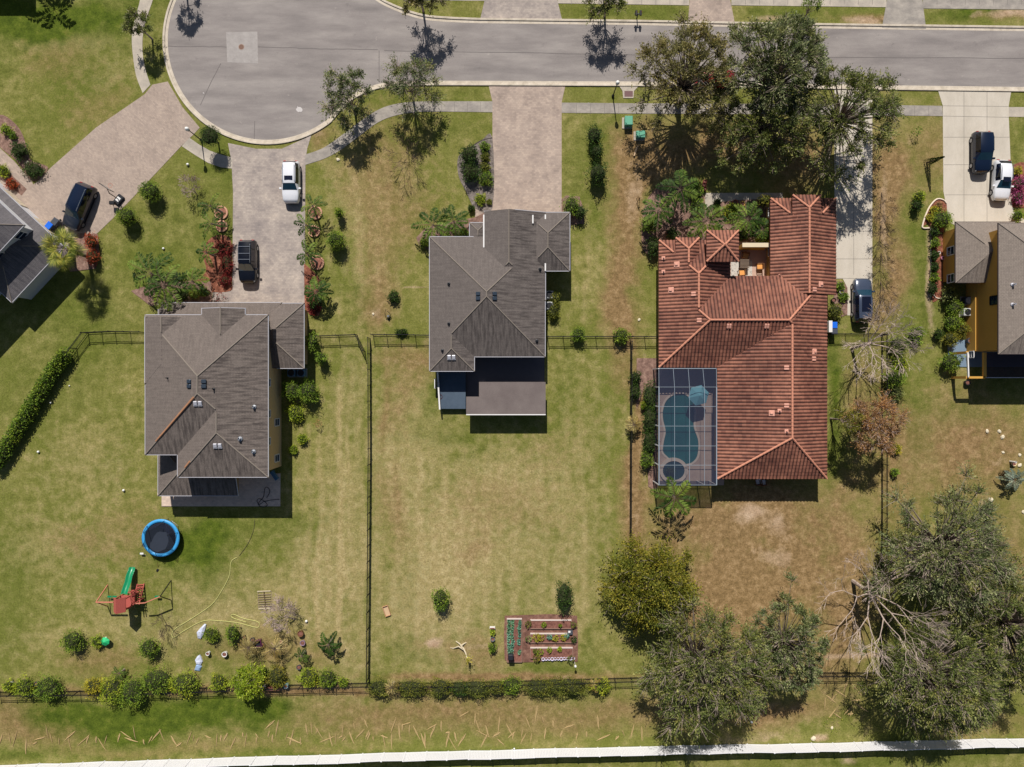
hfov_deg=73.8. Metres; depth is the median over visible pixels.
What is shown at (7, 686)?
shrub
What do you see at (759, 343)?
house
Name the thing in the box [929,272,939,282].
shrub
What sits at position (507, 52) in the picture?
road joint
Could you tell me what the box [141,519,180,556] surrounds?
trampoline
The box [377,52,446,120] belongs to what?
street tree
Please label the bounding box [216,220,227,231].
tree ring
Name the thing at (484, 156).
shrub
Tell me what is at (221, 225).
palm tree
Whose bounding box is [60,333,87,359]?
picket fence
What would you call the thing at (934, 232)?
shrub
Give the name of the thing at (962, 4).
pavement
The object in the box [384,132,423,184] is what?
sapling
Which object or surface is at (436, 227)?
palm tree
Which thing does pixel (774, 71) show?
oak tree
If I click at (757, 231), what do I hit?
palm tree
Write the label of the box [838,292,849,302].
shrub
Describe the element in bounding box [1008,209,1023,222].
shrub
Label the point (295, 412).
shrub
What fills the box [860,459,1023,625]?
oak tree
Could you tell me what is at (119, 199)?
basketball hoop
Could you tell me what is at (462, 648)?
fallen sapling
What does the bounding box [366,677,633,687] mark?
picket fence
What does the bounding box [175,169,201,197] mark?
bare shrub
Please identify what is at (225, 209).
tree ring
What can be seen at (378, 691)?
hedge bush
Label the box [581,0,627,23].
street tree
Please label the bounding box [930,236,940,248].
shrub
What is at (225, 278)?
shrub
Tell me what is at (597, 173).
tree
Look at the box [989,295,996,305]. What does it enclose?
window
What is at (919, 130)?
shrub
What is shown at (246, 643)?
palm tree
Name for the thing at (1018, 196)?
shrub
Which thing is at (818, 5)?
street tree
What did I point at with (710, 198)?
garden path
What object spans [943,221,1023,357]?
house
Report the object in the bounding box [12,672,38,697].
shrub
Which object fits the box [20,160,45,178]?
shrub
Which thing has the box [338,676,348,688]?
shrub
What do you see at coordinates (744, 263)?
fire table
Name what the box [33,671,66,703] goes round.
shrub
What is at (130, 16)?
street tree
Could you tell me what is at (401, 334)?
picket fence
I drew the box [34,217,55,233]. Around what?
garage door
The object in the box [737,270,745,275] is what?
patio chair
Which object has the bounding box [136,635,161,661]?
shrub
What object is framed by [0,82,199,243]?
driveway
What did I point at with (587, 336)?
picket fence
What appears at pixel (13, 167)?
garden path
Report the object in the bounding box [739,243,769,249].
garden wall
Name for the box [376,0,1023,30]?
kerb
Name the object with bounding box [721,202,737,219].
shrub
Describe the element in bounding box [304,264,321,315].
flower bed
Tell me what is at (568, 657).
vegetable plant
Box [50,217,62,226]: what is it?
wheelie bin
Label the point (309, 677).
shrub
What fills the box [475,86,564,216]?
driveway
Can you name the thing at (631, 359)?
picket fence
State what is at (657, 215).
palm tree
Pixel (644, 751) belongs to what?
privacy fence
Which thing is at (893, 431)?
rusty tree
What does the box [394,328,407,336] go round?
shrub
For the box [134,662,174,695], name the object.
shrub
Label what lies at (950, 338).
shrub
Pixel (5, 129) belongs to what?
shrub
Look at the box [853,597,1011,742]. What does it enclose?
oak tree
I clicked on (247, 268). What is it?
parked car
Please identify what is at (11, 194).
garage door
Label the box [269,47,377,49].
road joint
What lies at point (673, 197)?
palm tree
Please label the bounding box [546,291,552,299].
air conditioner
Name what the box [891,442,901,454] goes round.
shrub
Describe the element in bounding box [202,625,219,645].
shrub
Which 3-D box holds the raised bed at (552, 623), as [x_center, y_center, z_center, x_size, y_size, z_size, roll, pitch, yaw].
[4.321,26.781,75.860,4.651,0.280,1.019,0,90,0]
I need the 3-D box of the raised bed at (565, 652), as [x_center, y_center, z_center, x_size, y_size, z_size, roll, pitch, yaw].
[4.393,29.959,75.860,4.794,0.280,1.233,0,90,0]
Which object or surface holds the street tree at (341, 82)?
on the ground
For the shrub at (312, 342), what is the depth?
74.51 m
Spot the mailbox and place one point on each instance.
(636, 13)
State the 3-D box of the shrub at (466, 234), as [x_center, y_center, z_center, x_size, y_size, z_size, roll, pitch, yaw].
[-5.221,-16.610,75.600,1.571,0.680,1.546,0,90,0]
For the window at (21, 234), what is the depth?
71.68 m
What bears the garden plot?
on the ground
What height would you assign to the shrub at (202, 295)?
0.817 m
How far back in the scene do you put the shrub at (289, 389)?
74.53 m
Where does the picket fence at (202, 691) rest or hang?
on the ground
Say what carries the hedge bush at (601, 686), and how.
on the ground
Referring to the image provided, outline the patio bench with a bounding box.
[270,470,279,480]
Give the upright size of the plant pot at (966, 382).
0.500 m
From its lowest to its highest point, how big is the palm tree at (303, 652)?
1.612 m
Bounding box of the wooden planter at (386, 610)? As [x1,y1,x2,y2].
[382,605,390,616]
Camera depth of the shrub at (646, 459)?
74.80 m
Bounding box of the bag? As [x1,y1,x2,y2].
[195,665,201,670]
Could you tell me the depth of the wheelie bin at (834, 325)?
74.92 m
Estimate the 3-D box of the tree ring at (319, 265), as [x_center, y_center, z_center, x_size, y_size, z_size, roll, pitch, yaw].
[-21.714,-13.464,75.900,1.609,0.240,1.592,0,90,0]
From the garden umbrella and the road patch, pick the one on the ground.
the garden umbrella
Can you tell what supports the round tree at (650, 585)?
on the ground
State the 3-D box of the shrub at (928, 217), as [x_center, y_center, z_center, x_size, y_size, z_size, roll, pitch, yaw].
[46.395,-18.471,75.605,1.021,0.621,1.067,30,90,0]
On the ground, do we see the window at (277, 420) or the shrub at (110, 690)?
the shrub at (110, 690)
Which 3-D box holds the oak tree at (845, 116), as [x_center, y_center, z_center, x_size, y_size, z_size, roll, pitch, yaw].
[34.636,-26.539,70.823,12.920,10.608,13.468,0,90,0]
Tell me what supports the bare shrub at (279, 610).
on the ground
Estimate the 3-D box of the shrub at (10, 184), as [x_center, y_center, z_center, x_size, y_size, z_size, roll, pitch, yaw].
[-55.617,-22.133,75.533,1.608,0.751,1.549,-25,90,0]
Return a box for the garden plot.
[504,614,577,661]
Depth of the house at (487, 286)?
72.34 m
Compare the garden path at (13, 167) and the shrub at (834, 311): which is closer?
the shrub at (834, 311)
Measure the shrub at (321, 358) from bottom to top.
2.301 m
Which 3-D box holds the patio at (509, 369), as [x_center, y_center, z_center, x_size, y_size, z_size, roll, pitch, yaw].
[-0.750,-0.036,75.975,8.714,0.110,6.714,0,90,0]
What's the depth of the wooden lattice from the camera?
75.89 m
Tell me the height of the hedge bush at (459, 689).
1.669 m
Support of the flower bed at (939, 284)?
on the ground
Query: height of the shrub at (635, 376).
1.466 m
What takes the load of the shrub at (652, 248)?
on the flower bed at (679, 218)
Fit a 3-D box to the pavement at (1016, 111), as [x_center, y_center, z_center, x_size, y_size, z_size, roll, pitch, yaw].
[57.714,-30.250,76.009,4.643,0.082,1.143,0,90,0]
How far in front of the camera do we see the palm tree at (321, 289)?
74.01 m
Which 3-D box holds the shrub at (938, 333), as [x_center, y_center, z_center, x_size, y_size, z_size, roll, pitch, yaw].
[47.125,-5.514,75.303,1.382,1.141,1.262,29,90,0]
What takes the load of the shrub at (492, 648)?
on the ground
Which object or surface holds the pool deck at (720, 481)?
on the ground
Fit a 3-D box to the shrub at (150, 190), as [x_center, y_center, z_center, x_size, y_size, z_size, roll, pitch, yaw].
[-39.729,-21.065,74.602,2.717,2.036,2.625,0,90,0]
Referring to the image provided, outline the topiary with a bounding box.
[198,125,220,147]
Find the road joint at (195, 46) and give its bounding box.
[170,46,226,47]
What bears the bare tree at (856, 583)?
on the ground
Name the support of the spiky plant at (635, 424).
on the ground
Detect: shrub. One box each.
[0,122,13,134]
[0,165,11,177]
[1,677,13,692]
[3,175,19,189]
[7,131,16,139]
[9,141,29,161]
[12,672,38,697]
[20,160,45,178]
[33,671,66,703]
[58,628,87,653]
[82,676,102,698]
[84,232,98,252]
[85,247,100,265]
[89,633,102,648]
[97,674,124,707]
[114,206,138,227]
[115,672,148,709]
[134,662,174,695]
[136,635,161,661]
[137,180,162,203]
[165,667,204,699]
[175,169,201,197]
[175,290,187,300]
[187,290,199,299]
[198,285,210,296]
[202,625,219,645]
[208,672,229,691]
[214,239,233,254]
[218,273,231,286]
[219,249,234,274]
[224,622,239,645]
[257,668,269,678]
[261,593,297,633]
[264,662,288,689]
[280,379,301,401]
[283,403,305,422]
[288,445,297,454]
[295,667,319,690]
[297,376,320,404]
[297,433,309,445]
[305,332,320,353]
[306,300,320,315]
[314,351,328,366]
[317,667,338,689]
[325,231,346,251]
[334,208,344,219]
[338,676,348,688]
[385,289,400,302]
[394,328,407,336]
[419,238,428,247]
[457,142,480,165]
[459,229,468,235]
[460,160,482,184]
[468,204,474,212]
[473,193,485,206]
[478,141,490,152]
[478,168,493,186]
[480,151,490,161]
[480,161,492,171]
[487,643,496,653]
[490,629,495,636]
[546,304,560,321]
[549,289,560,306]
[559,194,580,217]
[570,326,586,342]
[574,204,588,219]
[612,326,631,345]
[628,371,641,384]
[629,381,641,399]
[639,212,655,234]
[639,451,654,467]
[640,401,647,408]
[640,405,655,433]
[641,380,655,410]
[642,429,654,453]
[643,235,660,259]
[666,227,679,239]
[688,182,703,201]
[690,197,706,212]
[713,199,721,205]
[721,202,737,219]
[739,230,749,241]
[753,231,769,242]
[757,195,772,207]
[827,302,844,319]
[836,281,844,290]
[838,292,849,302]
[866,192,901,222]
[867,225,898,253]
[868,254,900,278]
[871,279,900,311]
[879,368,907,389]
[888,333,910,356]
[888,385,905,402]
[889,468,899,476]
[890,353,909,370]
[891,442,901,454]
[905,323,928,345]
[909,199,923,210]
[910,124,922,135]
[912,190,925,202]
[925,213,934,220]
[927,282,939,295]
[928,251,939,260]
[929,205,938,213]
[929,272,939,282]
[930,226,941,237]
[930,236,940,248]
[930,262,939,271]
[930,328,945,339]
[932,206,954,230]
[935,201,942,208]
[936,351,964,373]
[940,286,957,305]
[941,331,961,346]
[943,299,966,317]
[943,314,965,332]
[952,322,971,339]
[999,469,1010,480]
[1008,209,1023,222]
[1009,190,1023,204]
[1010,174,1023,191]
[1014,166,1022,175]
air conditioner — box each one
[287,369,296,376]
[297,368,306,376]
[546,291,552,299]
[546,302,552,310]
[959,308,970,316]
[960,297,970,305]
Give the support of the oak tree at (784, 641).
on the ground
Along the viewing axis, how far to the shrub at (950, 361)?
74.66 m
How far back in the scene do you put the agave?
74.64 m
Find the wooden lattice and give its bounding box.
[257,590,271,608]
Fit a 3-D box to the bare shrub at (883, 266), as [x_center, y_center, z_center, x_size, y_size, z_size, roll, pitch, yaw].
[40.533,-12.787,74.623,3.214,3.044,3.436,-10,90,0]
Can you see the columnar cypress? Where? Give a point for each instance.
(933, 160)
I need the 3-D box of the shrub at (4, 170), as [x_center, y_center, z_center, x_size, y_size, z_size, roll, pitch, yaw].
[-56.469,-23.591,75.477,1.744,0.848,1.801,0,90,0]
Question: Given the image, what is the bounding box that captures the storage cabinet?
[827,321,831,332]
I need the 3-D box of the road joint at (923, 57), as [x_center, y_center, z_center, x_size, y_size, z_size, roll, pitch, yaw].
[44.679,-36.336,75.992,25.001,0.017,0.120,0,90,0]
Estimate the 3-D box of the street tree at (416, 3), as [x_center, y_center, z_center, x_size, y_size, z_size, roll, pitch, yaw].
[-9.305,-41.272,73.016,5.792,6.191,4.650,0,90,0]
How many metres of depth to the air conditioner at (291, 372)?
75.20 m
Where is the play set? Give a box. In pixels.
[96,567,171,613]
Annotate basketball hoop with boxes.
[99,183,124,205]
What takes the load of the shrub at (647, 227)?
on the flower bed at (679, 218)
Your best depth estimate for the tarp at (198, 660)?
75.78 m
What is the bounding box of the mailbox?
[634,10,641,18]
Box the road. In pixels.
[168,0,1023,139]
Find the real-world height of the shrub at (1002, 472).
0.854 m
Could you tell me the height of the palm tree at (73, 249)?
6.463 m
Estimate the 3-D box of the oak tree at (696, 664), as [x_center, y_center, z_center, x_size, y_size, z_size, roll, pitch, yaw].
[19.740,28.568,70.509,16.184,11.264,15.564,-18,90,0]
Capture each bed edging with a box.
[641,185,659,248]
[922,198,946,228]
[930,229,930,296]
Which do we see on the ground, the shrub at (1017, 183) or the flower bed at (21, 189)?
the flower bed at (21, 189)
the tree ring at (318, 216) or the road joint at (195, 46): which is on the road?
the road joint at (195, 46)
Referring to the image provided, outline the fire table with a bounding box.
[738,259,748,268]
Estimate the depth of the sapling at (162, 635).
74.59 m
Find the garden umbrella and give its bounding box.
[101,637,108,645]
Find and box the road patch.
[226,32,257,63]
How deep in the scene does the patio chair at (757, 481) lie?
75.52 m
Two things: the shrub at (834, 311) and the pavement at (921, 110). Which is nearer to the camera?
the shrub at (834, 311)
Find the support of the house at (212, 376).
on the ground
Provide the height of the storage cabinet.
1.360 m
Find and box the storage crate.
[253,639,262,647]
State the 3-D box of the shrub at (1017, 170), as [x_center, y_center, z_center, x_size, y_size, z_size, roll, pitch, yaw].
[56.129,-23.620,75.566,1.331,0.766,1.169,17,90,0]
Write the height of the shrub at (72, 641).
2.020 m
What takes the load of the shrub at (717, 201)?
on the flower bed at (679, 218)
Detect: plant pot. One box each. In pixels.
[297,630,303,636]
[963,380,970,384]
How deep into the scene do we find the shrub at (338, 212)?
74.77 m
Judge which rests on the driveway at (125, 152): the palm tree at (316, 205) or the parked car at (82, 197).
the parked car at (82, 197)
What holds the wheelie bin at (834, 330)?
on the ground
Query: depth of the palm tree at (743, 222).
73.78 m
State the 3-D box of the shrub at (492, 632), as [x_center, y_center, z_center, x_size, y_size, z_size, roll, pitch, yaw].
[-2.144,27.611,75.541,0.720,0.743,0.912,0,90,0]
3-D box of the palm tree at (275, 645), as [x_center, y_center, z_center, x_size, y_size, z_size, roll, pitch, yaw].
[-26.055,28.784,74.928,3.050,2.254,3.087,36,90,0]
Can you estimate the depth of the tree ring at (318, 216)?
75.86 m
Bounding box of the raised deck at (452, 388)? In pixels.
[437,372,465,409]
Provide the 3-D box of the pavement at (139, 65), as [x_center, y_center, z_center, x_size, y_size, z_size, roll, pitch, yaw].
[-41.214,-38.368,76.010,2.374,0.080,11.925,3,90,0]
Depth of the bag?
75.80 m
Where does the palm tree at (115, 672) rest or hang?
on the ground
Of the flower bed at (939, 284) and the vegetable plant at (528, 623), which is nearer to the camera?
the vegetable plant at (528, 623)
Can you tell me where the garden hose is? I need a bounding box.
[257,487,278,506]
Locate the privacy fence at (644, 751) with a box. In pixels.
[0,738,1023,766]
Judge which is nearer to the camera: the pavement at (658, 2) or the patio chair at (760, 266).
the patio chair at (760, 266)
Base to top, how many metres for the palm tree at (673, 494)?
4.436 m
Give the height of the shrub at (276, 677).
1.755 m
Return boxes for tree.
[38,225,87,271]
[112,665,127,679]
[120,6,153,39]
[127,252,184,300]
[142,260,192,311]
[178,267,209,297]
[196,241,218,267]
[197,193,223,219]
[199,211,228,239]
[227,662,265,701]
[238,634,263,659]
[261,632,289,662]
[294,212,320,236]
[294,647,309,662]
[296,239,322,268]
[301,194,327,218]
[304,276,333,308]
[317,63,374,134]
[317,631,341,656]
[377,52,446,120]
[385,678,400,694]
[402,0,451,18]
[410,207,454,243]
[430,587,451,614]
[439,204,468,235]
[555,578,574,614]
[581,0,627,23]
[582,121,608,147]
[583,159,609,188]
[589,140,603,161]
[593,529,704,637]
[623,8,735,138]
[631,585,783,748]
[641,194,673,231]
[650,476,696,517]
[655,169,698,217]
[682,203,726,238]
[701,85,832,177]
[711,9,831,128]
[723,201,765,236]
[744,567,829,695]
[749,218,769,241]
[788,61,907,193]
[801,0,824,15]
[817,533,960,678]
[829,406,868,436]
[842,299,929,382]
[842,388,911,457]
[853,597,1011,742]
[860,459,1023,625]
[957,549,1023,703]
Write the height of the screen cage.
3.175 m
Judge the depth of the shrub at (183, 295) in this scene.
75.26 m
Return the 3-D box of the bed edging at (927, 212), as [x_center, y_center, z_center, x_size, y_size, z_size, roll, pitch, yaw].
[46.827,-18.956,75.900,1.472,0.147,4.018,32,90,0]
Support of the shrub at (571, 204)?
on the flower bed at (574, 220)
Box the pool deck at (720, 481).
[658,367,723,484]
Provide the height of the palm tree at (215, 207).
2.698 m
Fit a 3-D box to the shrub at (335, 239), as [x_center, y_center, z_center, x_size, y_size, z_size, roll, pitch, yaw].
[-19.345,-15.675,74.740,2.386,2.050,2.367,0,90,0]
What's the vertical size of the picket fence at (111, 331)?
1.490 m
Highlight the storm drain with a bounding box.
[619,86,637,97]
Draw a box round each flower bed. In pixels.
[0,115,47,180]
[0,165,25,194]
[68,233,98,271]
[132,281,212,305]
[197,235,232,291]
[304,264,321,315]
[416,213,483,249]
[457,133,493,212]
[562,195,583,224]
[637,358,657,492]
[641,179,769,254]
[833,281,846,318]
[923,200,946,301]
[1012,162,1023,207]
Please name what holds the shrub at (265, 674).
on the ground
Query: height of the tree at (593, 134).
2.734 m
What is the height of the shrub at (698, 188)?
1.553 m
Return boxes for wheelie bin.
[45,221,58,230]
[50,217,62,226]
[828,328,837,334]
[832,322,836,328]
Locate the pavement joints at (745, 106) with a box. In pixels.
[454,0,1021,278]
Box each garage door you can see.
[4,189,27,207]
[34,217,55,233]
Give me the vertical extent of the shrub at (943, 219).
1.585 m
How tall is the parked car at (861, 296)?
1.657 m
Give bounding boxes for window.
[14,231,28,239]
[274,418,279,426]
[274,453,279,462]
[947,245,953,255]
[947,273,953,283]
[969,351,973,357]
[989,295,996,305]
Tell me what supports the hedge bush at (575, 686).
on the ground
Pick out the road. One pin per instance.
(270, 91)
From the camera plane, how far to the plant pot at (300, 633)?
75.57 m
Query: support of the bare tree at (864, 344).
on the ground
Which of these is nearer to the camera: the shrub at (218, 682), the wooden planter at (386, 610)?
the shrub at (218, 682)
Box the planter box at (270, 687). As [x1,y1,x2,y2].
[266,686,280,690]
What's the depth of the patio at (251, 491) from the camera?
75.90 m
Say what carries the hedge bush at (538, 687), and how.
on the ground
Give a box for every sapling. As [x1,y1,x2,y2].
[151,612,173,640]
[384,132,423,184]
[450,641,472,664]
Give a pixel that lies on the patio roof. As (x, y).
(511, 398)
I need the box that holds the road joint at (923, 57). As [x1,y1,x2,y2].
[829,57,1023,58]
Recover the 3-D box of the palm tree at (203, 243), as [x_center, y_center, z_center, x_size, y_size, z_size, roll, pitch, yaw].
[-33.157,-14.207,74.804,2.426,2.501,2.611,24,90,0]
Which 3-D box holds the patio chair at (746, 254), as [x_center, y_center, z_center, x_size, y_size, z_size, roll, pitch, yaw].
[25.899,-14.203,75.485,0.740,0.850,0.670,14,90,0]
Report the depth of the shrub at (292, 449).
75.48 m
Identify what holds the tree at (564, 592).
on the ground
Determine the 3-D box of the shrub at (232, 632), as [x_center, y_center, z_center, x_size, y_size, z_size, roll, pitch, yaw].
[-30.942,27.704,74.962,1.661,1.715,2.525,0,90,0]
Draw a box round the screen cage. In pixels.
[653,368,716,484]
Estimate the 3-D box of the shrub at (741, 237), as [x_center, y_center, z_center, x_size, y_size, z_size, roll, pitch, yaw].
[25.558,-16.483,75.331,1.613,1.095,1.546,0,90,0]
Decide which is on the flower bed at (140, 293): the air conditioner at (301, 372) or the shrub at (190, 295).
the shrub at (190, 295)
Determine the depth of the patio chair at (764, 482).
75.52 m
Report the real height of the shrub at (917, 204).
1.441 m
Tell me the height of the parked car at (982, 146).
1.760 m
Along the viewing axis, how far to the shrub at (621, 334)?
74.86 m
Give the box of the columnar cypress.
[924,156,944,165]
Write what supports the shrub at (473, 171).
on the flower bed at (472, 189)
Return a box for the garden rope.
[172,557,259,637]
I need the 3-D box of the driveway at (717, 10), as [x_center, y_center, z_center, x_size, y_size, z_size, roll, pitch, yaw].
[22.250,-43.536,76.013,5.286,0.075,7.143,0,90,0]
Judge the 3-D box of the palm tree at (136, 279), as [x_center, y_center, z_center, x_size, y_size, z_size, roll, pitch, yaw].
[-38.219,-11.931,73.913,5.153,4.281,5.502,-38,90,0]
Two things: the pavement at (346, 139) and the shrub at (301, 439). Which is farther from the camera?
the pavement at (346, 139)
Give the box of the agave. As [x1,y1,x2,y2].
[996,468,1023,490]
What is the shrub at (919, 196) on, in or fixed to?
on the ground
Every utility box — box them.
[622,116,632,128]
[634,131,644,140]
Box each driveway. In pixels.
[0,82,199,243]
[213,135,310,302]
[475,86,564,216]
[481,0,561,18]
[688,0,734,24]
[834,89,871,314]
[882,0,925,28]
[938,91,1023,224]
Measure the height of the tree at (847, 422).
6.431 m
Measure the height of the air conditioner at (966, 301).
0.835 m
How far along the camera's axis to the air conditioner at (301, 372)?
75.20 m
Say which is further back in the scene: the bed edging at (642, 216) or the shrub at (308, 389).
the bed edging at (642, 216)
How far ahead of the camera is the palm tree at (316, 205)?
73.78 m
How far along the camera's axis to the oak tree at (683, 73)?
68.44 m
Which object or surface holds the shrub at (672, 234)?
on the flower bed at (679, 218)
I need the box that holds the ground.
[0,0,1023,766]
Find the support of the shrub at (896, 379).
on the ground
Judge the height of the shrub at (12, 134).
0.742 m
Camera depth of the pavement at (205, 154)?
75.97 m
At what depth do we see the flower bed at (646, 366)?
75.93 m
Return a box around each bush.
[365,675,389,697]
[388,677,430,696]
[428,676,453,698]
[448,679,468,696]
[458,677,491,698]
[485,679,505,694]
[501,674,521,695]
[519,676,555,696]
[544,674,565,696]
[556,676,590,697]
[588,676,612,695]
[588,678,599,692]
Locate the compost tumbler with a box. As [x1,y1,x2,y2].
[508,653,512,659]
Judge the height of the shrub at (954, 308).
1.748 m
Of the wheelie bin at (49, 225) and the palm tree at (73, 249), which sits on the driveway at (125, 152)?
the wheelie bin at (49, 225)
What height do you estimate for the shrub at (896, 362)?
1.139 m
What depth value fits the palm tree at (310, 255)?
73.77 m
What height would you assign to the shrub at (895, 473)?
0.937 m
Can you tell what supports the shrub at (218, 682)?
on the ground
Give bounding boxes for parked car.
[62,181,97,231]
[235,240,258,283]
[279,161,301,203]
[694,70,734,89]
[850,278,874,322]
[969,131,994,173]
[988,159,1013,201]
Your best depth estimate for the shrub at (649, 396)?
74.72 m
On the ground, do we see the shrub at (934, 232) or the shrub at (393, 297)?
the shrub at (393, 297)
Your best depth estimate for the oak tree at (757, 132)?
70.77 m
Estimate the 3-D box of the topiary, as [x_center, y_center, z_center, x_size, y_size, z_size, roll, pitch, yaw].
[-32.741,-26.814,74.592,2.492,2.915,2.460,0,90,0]
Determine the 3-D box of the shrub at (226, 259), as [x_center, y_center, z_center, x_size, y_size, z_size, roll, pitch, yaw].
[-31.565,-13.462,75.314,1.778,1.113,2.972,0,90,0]
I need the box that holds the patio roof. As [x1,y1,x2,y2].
[466,382,545,414]
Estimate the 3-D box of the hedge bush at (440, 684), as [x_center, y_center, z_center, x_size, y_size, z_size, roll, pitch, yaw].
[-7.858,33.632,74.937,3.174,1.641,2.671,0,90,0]
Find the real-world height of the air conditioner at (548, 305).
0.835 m
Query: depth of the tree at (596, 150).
74.42 m
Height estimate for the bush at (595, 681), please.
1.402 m
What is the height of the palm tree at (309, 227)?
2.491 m
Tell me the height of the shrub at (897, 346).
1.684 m
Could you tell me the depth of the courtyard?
75.92 m
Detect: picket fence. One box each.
[0,682,367,696]
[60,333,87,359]
[80,330,143,333]
[305,334,356,336]
[365,337,370,683]
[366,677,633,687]
[370,334,428,335]
[547,336,632,336]
[629,341,632,551]
[631,672,888,681]
[827,333,887,334]
[880,334,888,674]
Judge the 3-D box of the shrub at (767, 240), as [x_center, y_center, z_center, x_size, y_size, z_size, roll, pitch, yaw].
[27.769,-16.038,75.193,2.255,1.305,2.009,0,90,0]
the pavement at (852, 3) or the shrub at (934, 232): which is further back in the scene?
the pavement at (852, 3)
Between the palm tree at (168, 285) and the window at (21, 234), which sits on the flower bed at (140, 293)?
the palm tree at (168, 285)
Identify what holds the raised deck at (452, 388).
on the ground
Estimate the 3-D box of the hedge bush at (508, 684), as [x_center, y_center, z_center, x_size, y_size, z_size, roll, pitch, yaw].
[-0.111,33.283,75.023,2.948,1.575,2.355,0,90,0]
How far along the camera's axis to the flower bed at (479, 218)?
75.95 m
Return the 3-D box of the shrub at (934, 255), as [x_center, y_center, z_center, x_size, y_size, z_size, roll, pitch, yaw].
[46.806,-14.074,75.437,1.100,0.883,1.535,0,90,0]
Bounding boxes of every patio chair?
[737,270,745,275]
[741,251,749,258]
[753,479,762,485]
[756,263,764,269]
[759,479,766,486]
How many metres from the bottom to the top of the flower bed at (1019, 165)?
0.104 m
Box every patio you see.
[162,473,279,505]
[466,357,543,396]
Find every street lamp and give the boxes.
[185,127,201,140]
[612,80,619,97]
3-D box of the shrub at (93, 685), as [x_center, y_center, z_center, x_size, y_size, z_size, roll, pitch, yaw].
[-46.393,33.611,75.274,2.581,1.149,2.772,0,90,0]
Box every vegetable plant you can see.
[525,620,531,628]
[566,655,574,664]
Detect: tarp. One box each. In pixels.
[195,655,202,664]
[197,624,205,638]
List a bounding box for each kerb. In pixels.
[162,0,1023,144]
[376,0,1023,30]
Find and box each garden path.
[0,149,33,188]
[705,193,782,211]
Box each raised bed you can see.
[506,618,521,662]
[530,619,571,628]
[530,633,572,642]
[530,647,572,658]
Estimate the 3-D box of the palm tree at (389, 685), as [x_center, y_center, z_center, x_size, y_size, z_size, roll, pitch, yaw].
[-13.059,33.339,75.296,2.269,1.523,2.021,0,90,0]
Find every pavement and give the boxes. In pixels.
[132,0,152,92]
[182,138,231,168]
[305,101,491,164]
[446,0,484,0]
[558,0,688,4]
[562,103,942,115]
[731,0,885,6]
[923,0,1023,9]
[1009,107,1023,116]
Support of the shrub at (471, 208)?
on the ground
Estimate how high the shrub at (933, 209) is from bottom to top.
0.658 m
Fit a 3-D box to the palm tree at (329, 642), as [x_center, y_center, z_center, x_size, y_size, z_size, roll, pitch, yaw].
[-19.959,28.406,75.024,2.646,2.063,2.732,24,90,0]
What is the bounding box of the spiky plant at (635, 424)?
[625,416,641,433]
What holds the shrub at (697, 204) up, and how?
on the flower bed at (679, 218)
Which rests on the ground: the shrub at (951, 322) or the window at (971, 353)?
the shrub at (951, 322)
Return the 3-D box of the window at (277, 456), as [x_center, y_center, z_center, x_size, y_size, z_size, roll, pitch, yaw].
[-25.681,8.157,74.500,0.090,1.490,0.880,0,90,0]
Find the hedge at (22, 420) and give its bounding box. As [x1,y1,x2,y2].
[0,346,75,469]
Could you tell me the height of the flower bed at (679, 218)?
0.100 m
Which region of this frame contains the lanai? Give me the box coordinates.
[948,340,1023,378]
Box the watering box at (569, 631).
[567,629,572,634]
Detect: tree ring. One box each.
[214,206,227,219]
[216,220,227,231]
[308,206,322,219]
[308,225,319,236]
[310,255,323,269]
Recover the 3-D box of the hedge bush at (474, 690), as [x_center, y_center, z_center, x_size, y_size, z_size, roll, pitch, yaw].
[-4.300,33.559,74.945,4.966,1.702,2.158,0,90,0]
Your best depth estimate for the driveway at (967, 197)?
75.97 m
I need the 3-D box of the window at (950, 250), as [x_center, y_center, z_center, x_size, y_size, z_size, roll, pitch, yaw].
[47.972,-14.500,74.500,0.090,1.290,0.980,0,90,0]
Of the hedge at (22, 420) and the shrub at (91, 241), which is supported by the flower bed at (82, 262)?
the shrub at (91, 241)
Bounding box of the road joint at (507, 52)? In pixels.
[384,50,652,55]
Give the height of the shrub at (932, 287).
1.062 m
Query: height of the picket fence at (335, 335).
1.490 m
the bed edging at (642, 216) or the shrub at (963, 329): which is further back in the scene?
the bed edging at (642, 216)
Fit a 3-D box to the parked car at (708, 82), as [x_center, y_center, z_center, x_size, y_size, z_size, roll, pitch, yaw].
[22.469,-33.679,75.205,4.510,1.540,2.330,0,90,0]
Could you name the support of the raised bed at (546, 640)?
on the garden plot
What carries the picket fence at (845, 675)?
on the ground
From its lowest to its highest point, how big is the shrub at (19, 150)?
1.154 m
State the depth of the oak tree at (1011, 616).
69.68 m
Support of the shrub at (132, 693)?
on the ground
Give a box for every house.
[0,183,67,302]
[144,302,306,495]
[429,209,569,387]
[658,194,836,478]
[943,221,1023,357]
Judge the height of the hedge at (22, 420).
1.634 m
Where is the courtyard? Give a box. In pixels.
[730,241,765,275]
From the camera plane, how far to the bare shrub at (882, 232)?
74.62 m

